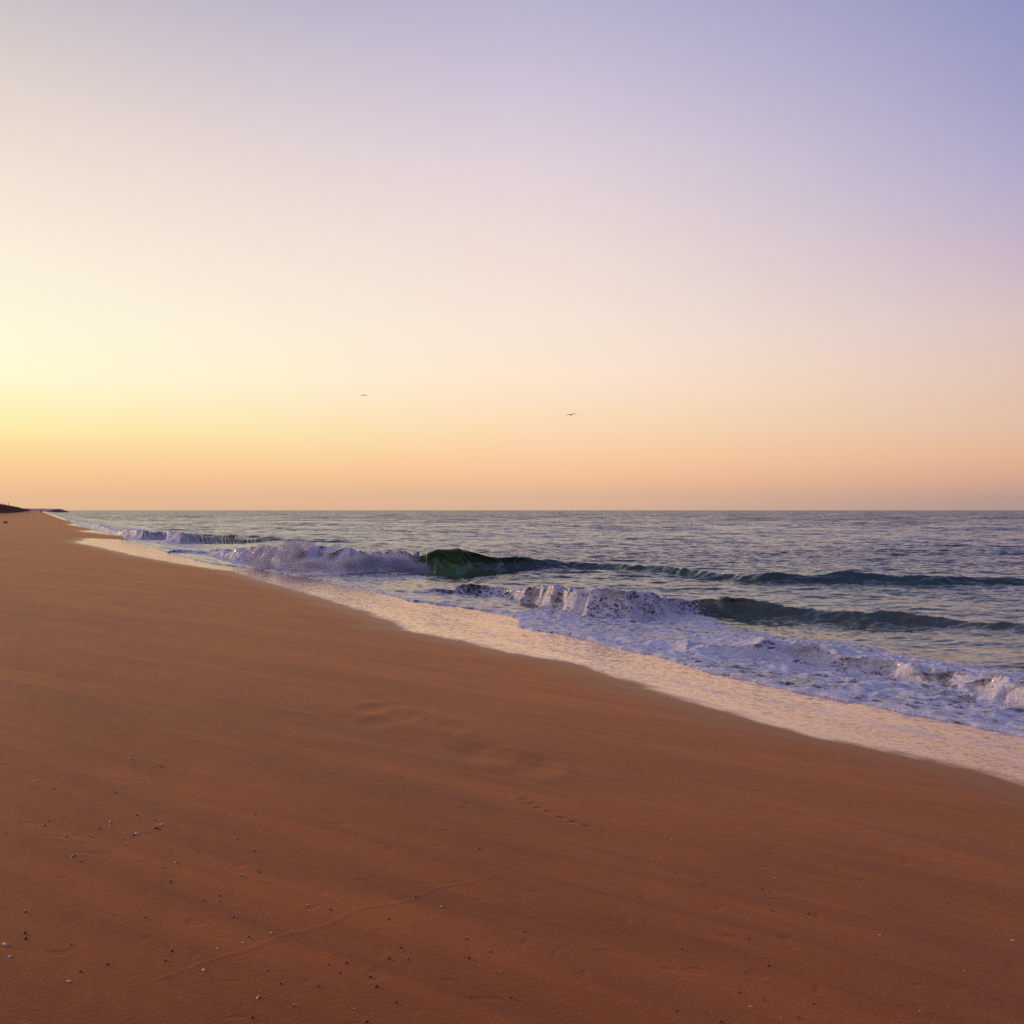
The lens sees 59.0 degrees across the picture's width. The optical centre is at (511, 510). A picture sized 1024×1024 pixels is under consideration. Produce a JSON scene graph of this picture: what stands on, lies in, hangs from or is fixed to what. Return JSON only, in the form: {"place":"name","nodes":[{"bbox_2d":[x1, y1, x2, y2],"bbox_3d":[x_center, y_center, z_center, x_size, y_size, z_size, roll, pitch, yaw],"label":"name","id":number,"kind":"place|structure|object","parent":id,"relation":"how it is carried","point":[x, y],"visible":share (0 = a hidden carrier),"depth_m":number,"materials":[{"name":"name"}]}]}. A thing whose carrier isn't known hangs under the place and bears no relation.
{"place":"outdoors","nodes":[
{"label":"outdoors","id":0,"kind":"place"},
{"bbox_2d":[24,508,67,511],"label":"headland","id":1,"kind":"structure","parent":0,"point":[52,510],"depth_m":1246.15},
{"bbox_2d":[0,508,1023,1023],"bbox_3d":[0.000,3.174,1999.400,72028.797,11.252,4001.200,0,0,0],"label":"sand","id":2,"kind":"structure","parent":0,"point":[406,752],"depth_m":5.16,"materials":[{"name":"brown sand"}]},
{"bbox_2d":[0,504,26,512],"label":"dune grass","id":3,"kind":"structure","parent":2,"relation":"on","point":[13,509],"depth_m":370.32,"materials":[{"name":"black plant"}]},
{"bbox_2d":[0,0,1023,509],"label":"sky","id":4,"kind":"structure","parent":0,"point":[762,254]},
{"bbox_2d":[43,510,1023,736],"bbox_3d":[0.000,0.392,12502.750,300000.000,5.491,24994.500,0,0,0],"label":"sea","id":5,"kind":"structure","parent":0,"point":[931,602],"depth_m":33.68,"materials":[{"name":"liquid"}]},
{"bbox_2d":[121,535,1023,707],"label":"sea spray","id":6,"kind":"object","parent":5,"relation":"on","point":[396,562],"visible":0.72,"depth_m":33.70,"materials":[{"name":"white liquid"}]}
]}

